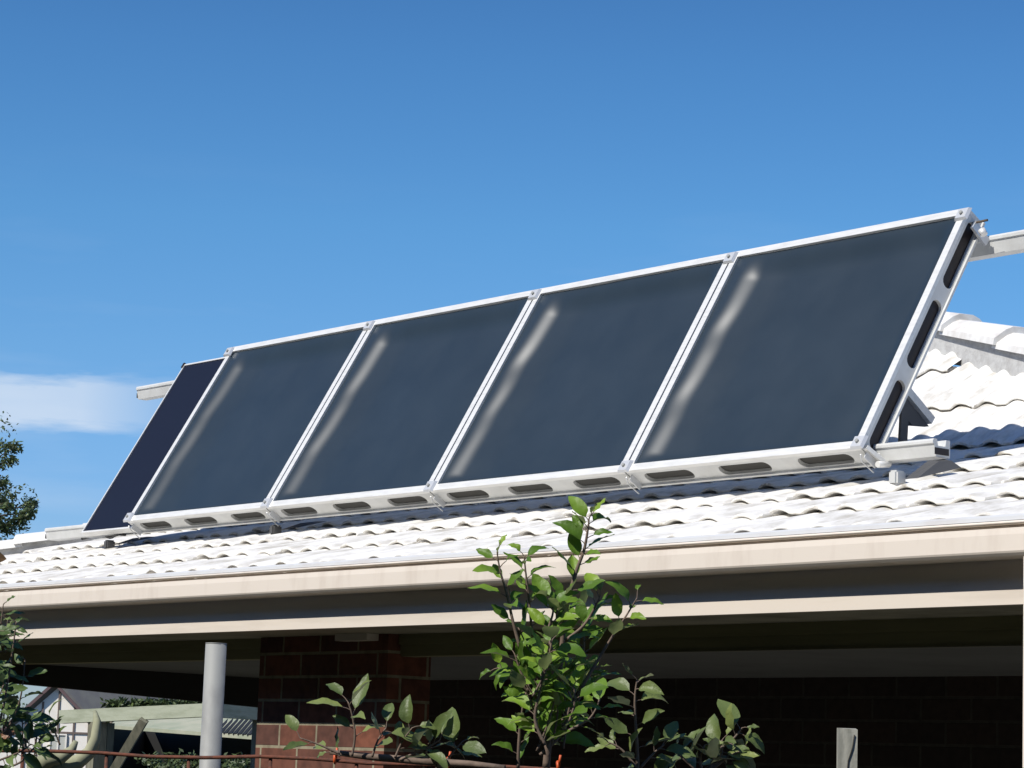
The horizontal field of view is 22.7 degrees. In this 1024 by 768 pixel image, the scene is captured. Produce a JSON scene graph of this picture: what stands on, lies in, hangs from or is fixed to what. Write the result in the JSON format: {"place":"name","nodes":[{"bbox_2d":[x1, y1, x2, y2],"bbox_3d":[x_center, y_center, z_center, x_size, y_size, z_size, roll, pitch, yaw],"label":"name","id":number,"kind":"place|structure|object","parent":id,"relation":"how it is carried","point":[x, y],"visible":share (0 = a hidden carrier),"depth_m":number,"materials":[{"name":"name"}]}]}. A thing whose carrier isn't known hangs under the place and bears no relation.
{"place":"outdoors","nodes":[
{"label":"outdoors","id":0,"kind":"place"},
{"bbox_2d":[0,687,173,767],"bbox_3d":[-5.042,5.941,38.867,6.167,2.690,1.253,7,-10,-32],"label":"gabled house","id":1,"kind":"structure","parent":0,"point":[71,700],"depth_m":37.92,"materials":[{"name":"grey paint"}]},
{"bbox_2d":[49,734,68,749],"bbox_3d":[-6.718,5.441,37.836,0.281,0.520,0.032,2,-9,0],"label":"window","id":2,"kind":"structure","parent":1,"relation":"in","point":[63,738],"depth_m":37.85,"materials":[{"name":"grey"}]},
{"bbox_2d":[113,717,251,767],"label":"garden shed","id":3,"kind":"structure","parent":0,"point":[167,735],"depth_m":23.88,"materials":[{"name":"green"}]},
{"bbox_2d":[0,0,1023,726],"label":"sky","id":4,"kind":"structure","parent":0,"point":[182,181],"materials":[{"name":"blue"}]},
{"bbox_2d":[863,445,891,467],"bbox_3d":[1.084,0.218,7.585,0.088,0.065,0.047,5,-9,-20],"label":"end bracket","id":5,"kind":"object","parent":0,"point":[881,462],"visible":1,"depth_m":7.57,"materials":[{"name":"metal"}]},
{"bbox_2d":[45,438,949,540],"bbox_3d":[-0.408,0.433,9.482,0.075,0.052,5.248,9,-11,-39],"label":"mounting rail","id":6,"kind":"object","parent":5,"relation":"attached to","point":[914,450],"visible":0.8,"depth_m":7.56,"materials":[{"name":"metal"}]},
{"bbox_2d":[81,533,125,539],"bbox_3d":[-1.766,0.662,11.148,0.052,0.030,0.424,8,-10,-34],"label":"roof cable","id":7,"kind":"object","parent":6,"relation":"on","point":[115,535],"visible":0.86,"depth_m":11.07,"materials":[{"name":"grey plastic"}]},
{"bbox_2d":[128,322,367,533],"bbox_3d":[-1.071,0.189,10.620,0.554,0.857,1.060,9,-11,-39],"label":"solar collector","id":8,"kind":"object","parent":6,"relation":"attached to","point":[237,443],"visible":0.98,"depth_m":10.65,"materials":[{"name":"glass"}]},
{"bbox_2d":[123,513,141,538],"bbox_3d":[-1.602,0.599,10.800,0.076,0.108,0.052,9,-11,-39],"label":"panel clamp","id":9,"kind":"object","parent":8,"relation":"attached to","point":[128,518],"visible":1,"depth_m":10.78,"materials":[{"name":"silver metal"}]},
{"bbox_2d":[223,347,234,356],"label":"panel clamp","id":10,"kind":"object","parent":8,"relation":"attached to","point":[228,351],"visible":1,"depth_m":11.18,"materials":[{"name":"silver metal"}]},
{"bbox_2d":[363,320,374,330],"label":"panel clamp","id":11,"kind":"object","parent":8,"relation":"attached to","point":[368,325],"visible":1,"depth_m":10.38,"materials":[{"name":"silver metal"}]},
{"bbox_2d":[267,290,532,520],"bbox_3d":[-0.405,0.091,9.814,0.554,0.857,1.060,9,-11,-39],"label":"solar collector","id":12,"kind":"object","parent":6,"relation":"attached to","point":[386,429],"visible":1,"depth_m":9.84,"materials":[{"name":"glass"}]},
{"bbox_2d":[260,498,280,525],"bbox_3d":[-0.944,0.502,10.003,0.076,0.108,0.052,9,-11,-39],"label":"panel clamp","id":13,"kind":"object","parent":12,"relation":"attached to","point":[266,502],"visible":1,"depth_m":9.99,"materials":[{"name":"silver metal"}]},
{"bbox_2d":[431,253,728,505],"bbox_3d":[0.261,-0.007,9.008,0.554,0.857,1.060,9,-11,-39],"label":"solar collector","id":14,"kind":"object","parent":6,"relation":"attached to","point":[574,390],"visible":0.98,"depth_m":9.02,"materials":[{"name":"glass"}]},
{"bbox_2d":[423,481,445,511],"bbox_3d":[-0.278,0.405,9.197,0.076,0.108,0.052,9,-11,-39],"label":"panel clamp","id":15,"kind":"object","parent":14,"relation":"attached to","point":[429,486],"visible":1,"depth_m":9.18,"materials":[{"name":"silver metal"}]},
{"bbox_2d":[528,289,541,299],"bbox_3d":[0.084,-0.335,9.586,0.030,0.041,0.052,9,-11,-39],"label":"panel clamp","id":16,"kind":"object","parent":14,"relation":"attached to","point":[535,293],"visible":1,"depth_m":9.57,"materials":[{"name":"silver metal"}]},
{"bbox_2d":[723,252,738,263],"bbox_3d":[0.750,-0.433,8.780,0.030,0.041,0.052,9,-11,-39],"label":"panel clamp","id":17,"kind":"object","parent":14,"relation":"attached to","point":[730,257],"visible":1,"depth_m":8.77,"materials":[{"name":"silver metal"}]},
{"bbox_2d":[626,209,984,487],"bbox_3d":[0.926,-0.105,8.202,0.554,0.857,1.060,9,-11,-39],"label":"solar collector","id":18,"kind":"object","parent":6,"relation":"attached to","point":[804,355],"visible":1,"depth_m":8.17,"materials":[{"name":"glass"}]},
{"bbox_2d":[618,460,641,493],"bbox_3d":[0.387,0.306,8.391,0.076,0.108,0.052,9,-11,-39],"label":"panel clamp","id":19,"kind":"object","parent":18,"relation":"attached to","point":[624,466],"visible":1,"depth_m":8.37,"materials":[{"name":"silver metal"}]},
{"bbox_2d":[850,435,875,472],"bbox_3d":[1.046,0.209,7.594,0.076,0.108,0.052,9,-11,-39],"label":"panel clamp","id":20,"kind":"object","parent":18,"relation":"attached to","point":[858,442],"visible":1,"depth_m":7.58,"materials":[{"name":"silver metal"}]},
{"bbox_2d":[954,207,971,220],"bbox_3d":[1.408,-0.530,7.983,0.030,0.041,0.052,9,-11,-39],"label":"panel clamp","id":21,"kind":"object","parent":18,"relation":"attached to","point":[962,213],"visible":1,"depth_m":7.97,"materials":[{"name":"silver metal"}]},
{"bbox_2d":[970,219,989,245],"bbox_3d":[1.475,-0.472,7.976,0.082,0.073,0.060,9,-11,-39],"label":"end bracket","id":22,"kind":"object","parent":18,"relation":"attached to","point":[980,233],"visible":1,"depth_m":7.97,"materials":[{"name":"silver metal"}]},
{"bbox_2d":[136,230,1023,400],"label":"mounting rail","id":23,"kind":"object","parent":22,"relation":"attached to","point":[1005,244],"visible":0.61,"depth_m":8.04,"materials":[{"name":"metal"}]},
{"label":"ground","id":24,"kind":"structure","parent":0,"visible":0},
{"bbox_2d":[0,411,39,540],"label":"gum tree","id":25,"kind":"object","parent":24,"relation":"on","point":[27,512],"visible":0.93,"depth_m":25.78,"materials":[{"name":"green plant"}]},
{"bbox_2d":[0,553,61,767],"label":"climbing plant","id":26,"kind":"object","parent":24,"relation":"on","point":[13,709],"visible":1,"depth_m":5.22,"materials":[{"name":"green plant"}]},
{"bbox_2d":[19,698,101,767],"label":"pale shrub","id":27,"kind":"object","parent":24,"relation":"on","point":[76,760],"visible":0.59,"depth_m":7.18,"materials":[{"name":"green plant"}]},
{"bbox_2d":[100,695,201,722],"bbox_3d":[-4.083,4.787,29.845,1.717,2.349,0.425,2,-9,0],"label":"clipped hedge","id":28,"kind":"object","parent":24,"relation":"on","point":[124,702],"visible":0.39,"depth_m":29.95,"materials":[{"name":"green plant"}]},
{"bbox_2d":[59,703,257,767],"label":"garden pergola","id":29,"kind":"object","parent":24,"relation":"on","point":[142,715],"visible":0.54,"depth_m":16.22,"materials":[{"name":"paint"}]},
{"bbox_2d":[134,748,220,767],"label":"garden shrub","id":30,"kind":"object","parent":24,"relation":"on","point":[179,763],"visible":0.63,"depth_m":18.44,"materials":[{"name":"green plant"}]},
{"bbox_2d":[199,643,226,767],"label":"steel pole","id":31,"kind":"object","parent":24,"relation":"on","point":[213,701],"visible":1,"depth_m":6.31,"materials":[{"name":"grey metal"}]},
{"bbox_2d":[221,752,249,767],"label":"garden shrub","id":32,"kind":"object","parent":24,"relation":"on","point":[230,763],"visible":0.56,"depth_m":18.70,"materials":[{"name":"green plant"}]},
{"bbox_2d":[1,749,552,767],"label":"wire fence","id":33,"kind":"object","parent":24,"relation":"on","point":[269,757],"visible":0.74,"depth_m":5.75,"materials":[{"name":"brown metal"}]},
{"bbox_2d":[333,748,337,763],"bbox_3d":[-0.394,0.829,5.696,0.011,0.037,0.028,3,-9,-8],"label":"plant tie","id":34,"kind":"object","parent":33,"relation":"on","point":[334,758],"visible":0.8,"depth_m":5.69,"materials":[{"name":"orange plastic"}]},
{"bbox_2d":[556,755,561,767],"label":"plant tie","id":35,"kind":"object","parent":33,"relation":"on","point":[558,763],"visible":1,"depth_m":5.58,"materials":[{"name":"orange plastic"}]},
{"bbox_2d":[283,673,505,767],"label":"espaliered bush","id":36,"kind":"object","parent":24,"relation":"on","point":[446,724],"visible":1,"depth_m":5.28,"materials":[{"name":"green plant"}]},
{"bbox_2d":[0,312,1023,767],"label":"house","id":37,"kind":"structure","parent":24,"relation":"on","point":[798,618],"depth_m":8.33,"materials":[{"name":"tile"}]},
{"bbox_2d":[104,537,152,548],"bbox_3d":[-1.648,0.685,11.029,0.212,0.068,0.090,9,-11,-39],"label":"mounting bracket","id":38,"kind":"object","parent":37,"relation":"attached to","point":[109,544],"visible":0.99,"depth_m":10.99,"materials":[{"name":"grey metal"}]},
{"bbox_2d":[81,357,224,536],"bbox_3d":[-1.535,0.265,11.184,0.503,0.827,0.438,9,-11,-39],"label":"photovoltaic panel","id":39,"kind":"object","parent":37,"relation":"on","point":[150,450],"visible":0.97,"depth_m":11.20,"materials":[{"name":"black"}]},
{"bbox_2d":[269,521,325,534],"bbox_3d":[-0.843,0.566,10.054,0.212,0.068,0.090,9,-11,-39],"label":"mounting bracket","id":40,"kind":"object","parent":37,"relation":"attached to","point":[275,529],"visible":0.82,"depth_m":10.02,"materials":[{"name":"grey metal"}]},
{"bbox_2d":[898,388,934,441],"bbox_3d":[1.239,0.045,8.330,0.386,0.434,0.030,9,-11,-39],"label":"strut","id":41,"kind":"object","parent":37,"relation":"attached to","point":[915,411],"visible":0.45,"depth_m":8.38,"materials":[{"name":"metal"}]},
{"bbox_2d":[889,459,960,484],"bbox_3d":[1.199,0.255,7.423,0.212,0.094,0.094,9,-11,-39],"label":"mounting bracket","id":42,"kind":"object","parent":37,"relation":"attached to","point":[927,468],"visible":0.95,"depth_m":7.39,"materials":[{"name":"grey metal"}]},
{"bbox_2d":[468,496,663,767],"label":"apple sapling","id":43,"kind":"object","parent":24,"relation":"on","point":[550,703],"visible":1,"depth_m":4.70,"materials":[{"name":"green plant"}]},
{"bbox_2d":[585,664,695,767],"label":"leafy shoot","id":44,"kind":"object","parent":24,"relation":"on","point":[652,690],"visible":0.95,"depth_m":5.00,"materials":[{"name":"green plant"}]},
{"bbox_2d":[654,699,764,767],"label":"fruit bush","id":45,"kind":"object","parent":24,"relation":"on","point":[742,754],"visible":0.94,"depth_m":5.10,"materials":[{"name":"green plant"}]},
{"bbox_2d":[837,728,857,767],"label":"timber stake","id":46,"kind":"object","parent":24,"relation":"on","point":[847,740],"visible":1,"depth_m":5.28,"materials":[{"name":"grey wood"}]}
]}

